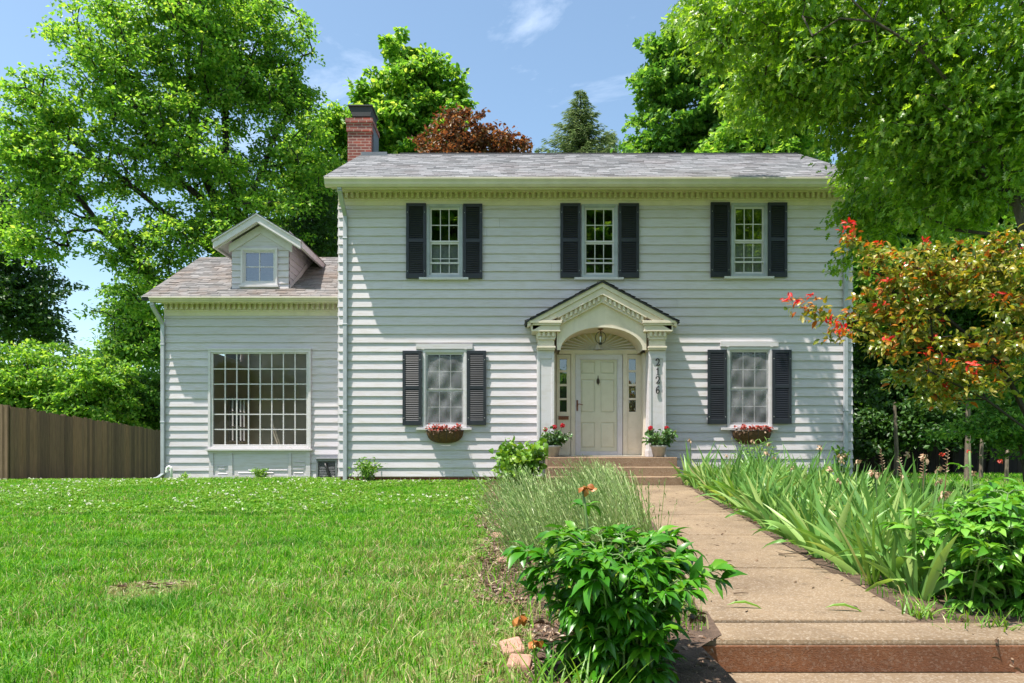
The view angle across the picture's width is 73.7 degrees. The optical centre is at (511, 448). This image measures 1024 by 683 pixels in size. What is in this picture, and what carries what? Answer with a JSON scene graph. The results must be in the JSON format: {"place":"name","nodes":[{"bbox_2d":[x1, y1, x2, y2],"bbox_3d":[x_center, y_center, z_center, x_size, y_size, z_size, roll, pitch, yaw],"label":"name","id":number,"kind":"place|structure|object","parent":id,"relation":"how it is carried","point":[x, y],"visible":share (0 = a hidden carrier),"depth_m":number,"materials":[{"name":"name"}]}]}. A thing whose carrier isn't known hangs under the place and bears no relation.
{"place":"outdoors","nodes":[
{"label":"outdoors","id":0,"kind":"place"},
{"bbox_2d":[269,168,337,256],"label":"tree","id":1,"kind":"object","parent":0,"point":[320,228],"visible":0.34,"depth_m":31.25,"materials":[{"name":"green plant"}]},
{"bbox_2d":[0,474,1023,682],"bbox_3d":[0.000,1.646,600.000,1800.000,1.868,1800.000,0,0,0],"label":"lawn ground","id":2,"kind":"structure","parent":0,"point":[302,659],"depth_m":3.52,"materials":[{"name":"green plant"}]},
{"bbox_2d":[0,404,3,478],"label":"wooden fence","id":3,"kind":"object","parent":2,"relation":"on","point":[1,441],"visible":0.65,"depth_m":16.33,"materials":[{"name":"brown wood"}]},
{"bbox_2d":[0,164,89,352],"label":"broadleaf tree","id":4,"kind":"object","parent":2,"relation":"on","point":[28,312],"visible":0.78,"depth_m":37.46,"materials":[{"name":"green plant"}]},
{"bbox_2d":[0,337,153,429],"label":"garden shrub","id":5,"kind":"object","parent":2,"relation":"on","point":[27,380],"visible":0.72,"depth_m":24.26,"materials":[{"name":"green plant"}]},
{"bbox_2d":[3,405,163,479],"bbox_3d":[-12.599,0.311,21.914,0.154,2.723,11.189,0,0,-5],"label":"wooden fence","id":6,"kind":"object","parent":2,"relation":"on","point":[41,444],"visible":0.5,"depth_m":19.11,"materials":[{"name":"brown wood"}]},
{"bbox_2d":[71,272,163,419],"bbox_3d":[-18.284,-3.303,32.954,5.032,10.181,4.681,0,0,0],"label":"broadleaf tree","id":7,"kind":"object","parent":2,"relation":"on","point":[149,359],"visible":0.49,"depth_m":32.00,"materials":[{"name":"green plant"}]},
{"bbox_2d":[91,362,159,430],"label":"garden shrub","id":8,"kind":"object","parent":2,"relation":"on","point":[149,399],"visible":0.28,"depth_m":26.61,"materials":[{"name":"green plant"}]},
{"bbox_2d":[0,0,345,440],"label":"broadleaf tree","id":9,"kind":"object","parent":2,"relation":"on","point":[41,161],"visible":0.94,"depth_m":26.16,"materials":[{"name":"green plant"}]},
{"bbox_2d":[0,476,504,512],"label":"clover patch","id":10,"kind":"object","parent":2,"relation":"on","point":[147,481],"visible":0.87,"depth_m":11.18,"materials":[{"name":"green plant"}]},
{"bbox_2d":[0,475,493,509],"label":"clover flowers","id":11,"kind":"object","parent":10,"relation":"on","point":[68,493],"visible":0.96,"depth_m":11.79,"materials":[{"name":"green plant"}]},
{"bbox_2d":[262,99,378,256],"bbox_3d":[-10.320,-8.144,36.059,6.908,20.264,6.729,0,0,-33],"label":"broadleaf tree","id":12,"kind":"object","parent":2,"relation":"on","point":[337,133],"visible":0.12,"depth_m":34.61,"materials":[{"name":"green plant"}]},
{"bbox_2d":[348,457,387,482],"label":"laurel shrub","id":13,"kind":"object","parent":2,"relation":"on","point":[367,470],"visible":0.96,"depth_m":14.65,"materials":[{"name":"green plant"}]},
{"bbox_2d":[343,26,478,153],"bbox_3d":[-5.195,-10.504,35.980,7.381,23.394,6.450,0,0,0],"label":"maple tree","id":14,"kind":"object","parent":2,"relation":"on","point":[413,87],"visible":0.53,"depth_m":34.92,"materials":[{"name":"green plant"}]},
{"bbox_2d":[407,102,533,152],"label":"copper tree","id":15,"kind":"object","parent":2,"relation":"on","point":[477,138],"visible":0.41,"depth_m":29.08,"materials":[{"name":"red plant"}]},
{"bbox_2d":[141,104,873,481],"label":"house","id":16,"kind":"structure","parent":2,"relation":"on","point":[479,298],"depth_m":15.09,"materials":[{"name":"white paint"}]},
{"bbox_2d":[205,318,337,478],"bbox_3d":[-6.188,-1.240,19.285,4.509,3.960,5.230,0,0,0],"label":"bay window","id":17,"kind":"structure","parent":16,"relation":"in","point":[273,385],"depth_m":16.84,"materials":[{"name":"white paint"}]},
{"bbox_2d":[316,458,339,478],"bbox_3d":[-4.480,0.502,16.590,0.530,0.555,0.359,0,0,0],"label":"basement window","id":18,"kind":"structure","parent":16,"relation":"attached to","point":[326,467],"depth_m":16.52,"materials":[{"name":"grey glass"}]},
{"bbox_2d":[419,204,467,279],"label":"window","id":19,"kind":"structure","parent":16,"relation":"in","point":[444,222],"depth_m":15.12,"materials":[{"name":"white paint"}]},
{"bbox_2d":[425,423,463,442],"bbox_3d":[-1.481,-0.345,14.909,0.845,0.448,0.362,0,0,0],"label":"window basket","id":20,"kind":"object","parent":16,"relation":"attached to","point":[442,434],"depth_m":14.87,"materials":[{"name":"metal"}]},
{"bbox_2d":[416,344,472,429],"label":"window","id":21,"kind":"structure","parent":16,"relation":"in","point":[444,371],"depth_m":16.30,"materials":[{"name":"white glass"}]},
{"bbox_2d":[575,355,621,454],"bbox_3d":[1.954,-0.984,15.345,1.057,2.258,0.148,0,0,0],"label":"door","id":22,"kind":"structure","parent":16,"relation":"in","point":[598,378],"depth_m":15.38,"materials":[{"name":"white paint"}]},
{"bbox_2d":[574,204,623,279],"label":"window","id":23,"kind":"structure","parent":16,"relation":"in","point":[599,222],"depth_m":15.13,"materials":[{"name":"white paint"}]},
{"bbox_2d":[702,341,778,429],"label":"window","id":24,"kind":"structure","parent":16,"relation":"in","point":[749,363],"depth_m":16.07,"materials":[{"name":"white glass"}]},
{"bbox_2d":[724,203,773,278],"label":"window","id":25,"kind":"structure","parent":16,"relation":"in","point":[749,221],"depth_m":15.12,"materials":[{"name":"white paint"}]},
{"bbox_2d":[732,424,773,443],"bbox_3d":[5.271,-0.322,14.927,0.921,0.446,0.392,0,0,0],"label":"window basket","id":26,"kind":"object","parent":16,"relation":"attached to","point":[743,435],"depth_m":14.87,"materials":[{"name":"metal"}]},
{"bbox_2d":[499,637,525,657],"bbox_3d":[0.008,0.931,3.081,0.100,0.105,0.180,-12,4,-8],"label":"edging brick","id":27,"kind":"object","parent":2,"relation":"on","point":[514,640],"visible":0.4,"depth_m":3.05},
{"bbox_2d":[541,89,620,152],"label":"spruce tree","id":28,"kind":"object","parent":2,"relation":"on","point":[581,132],"visible":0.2,"depth_m":43.49,"materials":[{"name":"green plant"}]},
{"bbox_2d":[480,482,735,682],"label":"flower bed","id":29,"kind":"object","parent":2,"relation":"on","point":[685,670],"visible":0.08,"depth_m":3.20,"materials":[{"name":"soil"}]},
{"bbox_2d":[488,436,549,486],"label":"hydrangea bush","id":30,"kind":"object","parent":29,"relation":"on","point":[508,456],"visible":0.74,"depth_m":12.59,"materials":[{"name":"green plant"}]},
{"bbox_2d":[474,467,564,526],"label":"lavender plant","id":31,"kind":"object","parent":29,"relation":"on","point":[522,487],"visible":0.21,"depth_m":7.27,"materials":[{"name":"green plant"}]},
{"bbox_2d":[506,653,532,674],"bbox_3d":[0.031,0.928,2.851,0.100,0.105,0.150,2,0,6],"label":"edging brick","id":32,"kind":"object","parent":29,"relation":"on","point":[527,659],"visible":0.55,"depth_m":2.81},
{"bbox_2d":[471,466,569,545],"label":"lavender plant","id":33,"kind":"object","parent":29,"relation":"on","point":[526,482],"visible":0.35,"depth_m":6.14,"materials":[{"name":"green plant"}]},
{"bbox_2d":[456,475,595,571],"bbox_3d":[0.101,0.554,5.065,0.995,0.735,1.171,0,0,-12],"label":"lavender plant","id":34,"kind":"object","parent":29,"relation":"on","point":[524,536],"visible":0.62,"depth_m":5.05,"materials":[{"name":"green plant"}]},
{"bbox_2d":[489,463,563,515],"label":"lavender plant","id":35,"kind":"object","parent":29,"relation":"on","point":[526,479],"visible":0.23,"depth_m":8.38,"materials":[{"name":"green plant"}]},
{"bbox_2d":[498,629,586,682],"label":"grass tuft","id":36,"kind":"object","parent":29,"relation":"on","point":[540,673],"visible":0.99,"depth_m":2.54,"materials":[{"name":"green plant"}]},
{"bbox_2d":[105,481,1021,682],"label":"dry leaves","id":37,"kind":"object","parent":29,"relation":"on","point":[552,633],"visible":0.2,"depth_m":4.11,"materials":[{"name":"brown plant"}]},
{"bbox_2d":[538,469,615,519],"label":"lavender plant","id":38,"kind":"object","parent":29,"relation":"on","point":[554,484],"visible":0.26,"depth_m":7.80,"materials":[{"name":"green plant"}]},
{"bbox_2d":[538,480,618,539],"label":"lavender plant","id":39,"kind":"object","parent":29,"relation":"on","point":[548,497],"visible":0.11,"depth_m":6.42,"materials":[{"name":"green plant"}]},
{"bbox_2d":[521,482,637,548],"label":"lavender plant","id":40,"kind":"object","parent":29,"relation":"on","point":[595,523],"visible":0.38,"depth_m":5.30,"materials":[{"name":"green plant"}]},
{"bbox_2d":[553,454,613,493],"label":"lavender plant","id":41,"kind":"object","parent":29,"relation":"on","point":[582,466],"visible":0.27,"depth_m":10.40,"materials":[{"name":"green plant"}]},
{"bbox_2d":[553,646,648,682],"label":"grass tuft","id":42,"kind":"object","parent":29,"relation":"on","point":[586,677],"visible":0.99,"depth_m":2.45,"materials":[{"name":"green plant"}]},
{"bbox_2d":[550,463,654,531],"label":"lavender plant","id":43,"kind":"object","parent":29,"relation":"on","point":[606,478],"visible":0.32,"depth_m":6.96,"materials":[{"name":"green plant"}]},
{"bbox_2d":[545,465,676,551],"bbox_3d":[0.792,0.515,5.719,1.117,0.745,1.248,0,0,-5],"label":"lavender plant","id":44,"kind":"object","parent":29,"relation":"on","point":[646,528],"visible":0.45,"depth_m":5.58,"materials":[{"name":"green plant"}]},
{"bbox_2d":[567,461,654,518],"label":"lavender plant","id":45,"kind":"object","parent":29,"relation":"on","point":[598,480],"visible":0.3,"depth_m":8.03,"materials":[{"name":"green plant"}]},
{"bbox_2d":[500,484,747,682],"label":"peony bush","id":46,"kind":"object","parent":29,"relation":"on","point":[611,602],"visible":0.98,"depth_m":2.65,"materials":[{"name":"green plant"}]},
{"bbox_2d":[545,457,682,484],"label":"porch steps","id":47,"kind":"structure","parent":2,"relation":"on","point":[655,470],"depth_m":14.10,"materials":[{"name":"brown concrete"}]},
{"bbox_2d":[539,423,572,456],"bbox_3d":[0.854,-0.183,14.449,0.748,0.712,0.698,0,0,44],"label":"flower pot","id":48,"kind":"object","parent":47,"relation":"on","point":[555,441],"visible":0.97,"depth_m":14.30,"materials":[{"name":"ceramic"}]},
{"bbox_2d":[642,425,677,456],"bbox_3d":[3.122,-0.159,14.389,0.649,0.664,0.643,0,0,45],"label":"flower pot","id":49,"kind":"object","parent":47,"relation":"on","point":[659,443],"visible":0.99,"depth_m":14.32,"materials":[{"name":"ceramic"}]},
{"bbox_2d":[610,0,849,155],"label":"maple tree","id":50,"kind":"object","parent":2,"relation":"on","point":[667,91],"visible":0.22,"depth_m":25.92,"materials":[{"name":"green plant"}]},
{"bbox_2d":[694,103,833,162],"bbox_3d":[8.602,-5.641,23.593,4.824,13.256,4.186,0,0,0],"label":"maple tree","id":51,"kind":"object","parent":2,"relation":"on","point":[801,144],"visible":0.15,"depth_m":22.56,"materials":[{"name":"green plant"}]},
{"bbox_2d":[659,0,1023,286],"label":"oak tree","id":52,"kind":"object","parent":2,"relation":"on","point":[866,45],"visible":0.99,"depth_m":10.33,"materials":[{"name":"green plant"}]},
{"bbox_2d":[683,484,1023,622],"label":"iris bed","id":53,"kind":"object","parent":2,"relation":"on","point":[856,579],"visible":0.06,"depth_m":4.17,"materials":[{"name":"soil"}]},
{"bbox_2d":[671,439,716,485],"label":"iris plant","id":54,"kind":"object","parent":53,"relation":"on","point":[685,467],"visible":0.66,"depth_m":13.39,"materials":[{"name":"green plant"}]},
{"bbox_2d":[694,451,747,502],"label":"iris plant","id":55,"kind":"object","parent":53,"relation":"on","point":[717,489],"visible":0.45,"depth_m":9.68,"materials":[{"name":"green plant"}]},
{"bbox_2d":[702,444,780,506],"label":"iris plant","id":56,"kind":"object","parent":53,"relation":"on","point":[727,493],"visible":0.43,"depth_m":9.34,"materials":[{"name":"green plant"}]},
{"bbox_2d":[718,455,774,491],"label":"iris plant","id":57,"kind":"object","parent":53,"relation":"on","point":[731,484],"visible":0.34,"depth_m":9.65,"materials":[{"name":"green plant"}]},
{"bbox_2d":[473,480,1023,631],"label":"bed weeds","id":58,"kind":"object","parent":53,"relation":"on","point":[547,612],"visible":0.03,"depth_m":4.24,"materials":[{"name":"green plant"}]},
{"bbox_2d":[723,438,777,464],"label":"weed clump","id":59,"kind":"object","parent":53,"relation":"on","point":[758,448],"visible":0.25,"depth_m":14.06,"materials":[{"name":"green plant"}]},
{"bbox_2d":[722,453,783,506],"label":"iris plant","id":60,"kind":"object","parent":53,"relation":"on","point":[744,500],"visible":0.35,"depth_m":7.89,"materials":[{"name":"green plant"}]},
{"bbox_2d":[721,460,789,505],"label":"iris plant","id":61,"kind":"object","parent":53,"relation":"on","point":[772,483],"visible":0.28,"depth_m":8.89,"materials":[{"name":"green plant"}]},
{"bbox_2d":[715,469,796,517],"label":"iris plant","id":62,"kind":"object","parent":53,"relation":"on","point":[736,503],"visible":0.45,"depth_m":8.09,"materials":[{"name":"green plant"}]},
{"bbox_2d":[728,478,801,521],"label":"iris plant","id":63,"kind":"object","parent":53,"relation":"on","point":[744,512],"visible":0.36,"depth_m":7.68,"materials":[{"name":"green plant"}]},
{"bbox_2d":[725,486,806,527],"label":"iris plant","id":64,"kind":"object","parent":53,"relation":"on","point":[754,512],"visible":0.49,"depth_m":7.18,"materials":[{"name":"green plant"}]},
{"bbox_2d":[731,473,809,522],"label":"iris plant","id":65,"kind":"object","parent":53,"relation":"on","point":[757,503],"visible":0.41,"depth_m":7.50,"materials":[{"name":"green plant"}]},
{"bbox_2d":[748,473,812,516],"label":"iris plant","id":66,"kind":"object","parent":53,"relation":"on","point":[765,498],"visible":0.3,"depth_m":7.67,"materials":[{"name":"green plant"}]},
{"bbox_2d":[753,483,844,538],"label":"iris plant","id":67,"kind":"object","parent":53,"relation":"on","point":[772,528],"visible":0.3,"depth_m":6.41,"materials":[{"name":"green plant"}]},
{"bbox_2d":[756,489,853,543],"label":"iris plant","id":68,"kind":"object","parent":53,"relation":"on","point":[789,534],"visible":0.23,"depth_m":6.09,"materials":[{"name":"green plant"}]},
{"bbox_2d":[772,482,876,556],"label":"iris plant","id":69,"kind":"object","parent":53,"relation":"on","point":[797,524],"visible":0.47,"depth_m":5.49,"materials":[{"name":"green plant"}]},
{"bbox_2d":[763,476,901,558],"bbox_3d":[2.442,0.568,5.366,1.062,0.706,0.528,0,0,34],"label":"iris plant","id":70,"kind":"object","parent":53,"relation":"on","point":[799,537],"visible":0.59,"depth_m":5.48,"materials":[{"name":"green plant"}]},
{"bbox_2d":[790,464,889,501],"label":"iris plant","id":71,"kind":"object","parent":53,"relation":"on","point":[821,479],"visible":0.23,"depth_m":7.93,"materials":[{"name":"green plant"}]},
{"bbox_2d":[799,486,882,553],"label":"iris plant","id":72,"kind":"object","parent":53,"relation":"on","point":[828,536],"visible":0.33,"depth_m":5.22,"materials":[{"name":"green plant"}]},
{"bbox_2d":[831,445,850,474],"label":"lily plant","id":73,"kind":"object","parent":53,"relation":"on","point":[837,451],"visible":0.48,"depth_m":13.93,"materials":[{"name":"green plant"}]},
{"bbox_2d":[795,516,893,574],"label":"iris plant","id":74,"kind":"object","parent":53,"relation":"on","point":[843,564],"visible":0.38,"depth_m":4.84,"materials":[{"name":"green plant"}]},
{"bbox_2d":[789,482,903,572],"bbox_3d":[2.551,0.574,4.929,0.802,0.714,0.869,0,0,-40],"label":"iris plant","id":75,"kind":"object","parent":53,"relation":"on","point":[827,549],"visible":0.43,"depth_m":4.88,"materials":[{"name":"green plant"}]},
{"bbox_2d":[814,502,910,556],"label":"iris plant","id":76,"kind":"object","parent":53,"relation":"on","point":[831,529],"visible":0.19,"depth_m":5.26,"materials":[{"name":"green plant"}]},
{"bbox_2d":[830,459,897,505],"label":"iris plant","id":77,"kind":"object","parent":53,"relation":"on","point":[857,463],"visible":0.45,"depth_m":8.36,"materials":[{"name":"green plant"}]},
{"bbox_2d":[832,500,915,588],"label":"iris plant","id":78,"kind":"object","parent":53,"relation":"on","point":[898,562],"visible":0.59,"depth_m":4.36,"materials":[{"name":"green plant"}]},
{"bbox_2d":[818,481,932,536],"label":"iris plant","id":79,"kind":"object","parent":53,"relation":"on","point":[916,501],"visible":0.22,"depth_m":5.76,"materials":[{"name":"green plant"}]},
{"bbox_2d":[829,492,923,584],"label":"iris plant","id":80,"kind":"object","parent":53,"relation":"on","point":[874,578],"visible":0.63,"depth_m":4.46,"materials":[{"name":"green plant"}]},
{"bbox_2d":[820,477,933,556],"bbox_3d":[2.920,0.572,5.506,0.970,0.726,0.478,0,0,38],"label":"iris plant","id":81,"kind":"object","parent":53,"relation":"on","point":[919,508],"visible":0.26,"depth_m":5.45,"materials":[{"name":"green plant"}]},
{"bbox_2d":[831,486,933,519],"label":"iris plant","id":82,"kind":"object","parent":53,"relation":"on","point":[891,500],"visible":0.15,"depth_m":6.14,"materials":[{"name":"green plant"}]},
{"bbox_2d":[833,470,936,552],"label":"iris plant","id":83,"kind":"object","parent":53,"relation":"on","point":[867,496],"visible":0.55,"depth_m":5.64,"materials":[{"name":"green plant"}]},
{"bbox_2d":[831,503,940,576],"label":"iris plant","id":84,"kind":"object","parent":53,"relation":"on","point":[851,536],"visible":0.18,"depth_m":4.74,"materials":[{"name":"green plant"}]},
{"bbox_2d":[830,487,947,589],"bbox_3d":[2.545,0.598,4.233,0.940,0.708,0.860,0,0,9],"label":"iris plant","id":85,"kind":"object","parent":53,"relation":"on","point":[885,571],"visible":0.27,"depth_m":4.36,"materials":[{"name":"green plant"}]},
{"bbox_2d":[843,490,1001,601],"bbox_3d":[2.539,0.579,4.182,0.530,0.765,1.074,0,0,-10],"label":"iris plant","id":86,"kind":"object","parent":53,"relation":"on","point":[931,585],"visible":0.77,"depth_m":4.15,"materials":[{"name":"green plant"}]},
{"bbox_2d":[889,479,964,547],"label":"iris plant","id":87,"kind":"object","parent":53,"relation":"on","point":[940,481],"visible":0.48,"depth_m":5.75,"materials":[{"name":"green plant"}]},
{"bbox_2d":[891,466,962,507],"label":"iris plant","id":88,"kind":"object","parent":53,"relation":"on","point":[943,482],"visible":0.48,"depth_m":6.95,"materials":[{"name":"green plant"}]},
{"bbox_2d":[898,594,960,619],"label":"grass tuft","id":89,"kind":"object","parent":53,"relation":"on","point":[922,613],"visible":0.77,"depth_m":3.73,"materials":[{"name":"green plant"}]},
{"bbox_2d":[878,454,986,533],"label":"iris plant","id":90,"kind":"object","parent":53,"relation":"on","point":[915,484],"visible":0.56,"depth_m":6.16,"materials":[{"name":"green plant"}]},
{"bbox_2d":[865,491,1011,594],"bbox_3d":[2.651,0.628,4.371,0.892,0.724,0.466,0,0,18],"label":"iris plant","id":91,"kind":"object","parent":53,"relation":"on","point":[943,497],"visible":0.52,"depth_m":4.26,"materials":[{"name":"green plant"}]},
{"bbox_2d":[875,450,1023,616],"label":"peony bush","id":92,"kind":"object","parent":53,"relation":"on","point":[1001,577],"visible":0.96,"depth_m":3.89,"materials":[{"name":"green plant"}]},
{"bbox_2d":[952,607,1021,631],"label":"grass tuft","id":93,"kind":"object","parent":53,"relation":"on","point":[999,624],"visible":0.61,"depth_m":3.50,"materials":[{"name":"green plant"}]},
{"bbox_2d":[963,478,1023,535],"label":"peony bush","id":94,"kind":"object","parent":53,"relation":"on","point":[1019,496],"visible":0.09,"depth_m":4.64,"materials":[{"name":"green plant"}]},
{"bbox_2d":[702,623,1023,682],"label":"garden steps","id":95,"kind":"structure","parent":2,"relation":"on","point":[837,653],"depth_m":3.27,"materials":[{"name":"beige concrete"}]},
{"bbox_2d":[852,320,921,472],"bbox_3d":[11.526,-1.737,21.029,3.493,5.080,4.316,0,0,21],"label":"yew tree","id":96,"kind":"object","parent":2,"relation":"on","point":[871,433],"visible":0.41,"depth_m":20.31,"materials":[{"name":"green plant"}]},
{"bbox_2d":[853,363,933,476],"bbox_3d":[9.771,-0.697,17.519,2.162,3.056,1.931,0,0,-26],"label":"sapling","id":97,"kind":"object","parent":2,"relation":"on","point":[876,394],"visible":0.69,"depth_m":17.48,"materials":[{"name":"green plant"}]},
{"bbox_2d":[780,217,1023,428],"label":"red tipped shrub","id":98,"kind":"object","parent":2,"relation":"on","point":[966,282],"visible":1,"depth_m":7.29,"materials":[{"name":"green plant"}]},
{"bbox_2d":[835,71,1023,473],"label":"broadleaf tree","id":99,"kind":"object","parent":2,"relation":"on","point":[953,455],"visible":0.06,"depth_m":20.07,"materials":[{"name":"green plant"}]},
{"bbox_2d":[879,304,989,472],"bbox_3d":[12.411,-1.861,20.650,4.501,5.305,3.445,0,0,-33],"label":"yew tree","id":100,"kind":"object","parent":2,"relation":"on","point":[922,420],"visible":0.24,"depth_m":19.62,"materials":[{"name":"green plant"}]},
{"bbox_2d":[852,429,1022,473],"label":"wooden fence","id":101,"kind":"object","parent":2,"relation":"on","point":[937,459],"visible":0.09,"depth_m":22.66,"materials":[{"name":"brown wood"}]},
{"bbox_2d":[853,471,1022,505],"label":"yard grass","id":102,"kind":"structure","parent":2,"relation":"on","point":[993,476],"depth_m":15.81,"materials":[{"name":"plant"}]},
{"bbox_2d":[916,356,1023,481],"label":"garden shrub","id":103,"kind":"object","parent":2,"relation":"on","point":[992,425],"visible":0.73,"depth_m":11.27,"materials":[{"name":"green plant"}]},
{"bbox_2d":[936,356,1009,480],"bbox_3d":[10.351,-0.661,15.497,1.660,2.986,1.774,0,0,-27],"label":"sapling","id":104,"kind":"object","parent":2,"relation":"on","point":[966,458],"visible":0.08,"depth_m":15.46,"materials":[{"name":"green plant"}]},
{"bbox_2d":[937,370,1013,477],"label":"sapling","id":105,"kind":"object","parent":2,"relation":"on","point":[981,460],"visible":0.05,"depth_m":16.47,"materials":[{"name":"green plant"}]},
{"bbox_2d":[939,309,1023,473],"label":"yew tree","id":106,"kind":"object","parent":2,"relation":"on","point":[989,456],"visible":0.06,"depth_m":20.14,"materials":[{"name":"green plant"}]},
{"bbox_2d":[0,0,1023,421],"label":"sky","id":107,"kind":"structure","parent":0,"point":[525,59],"materials":[{"name":"blue"}]},
{"bbox_2d":[629,485,917,622],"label":"path","id":108,"kind":"structure","parent":0,"point":[780,596],"depth_m":4.71,"materials":[{"name":"beige concrete"}]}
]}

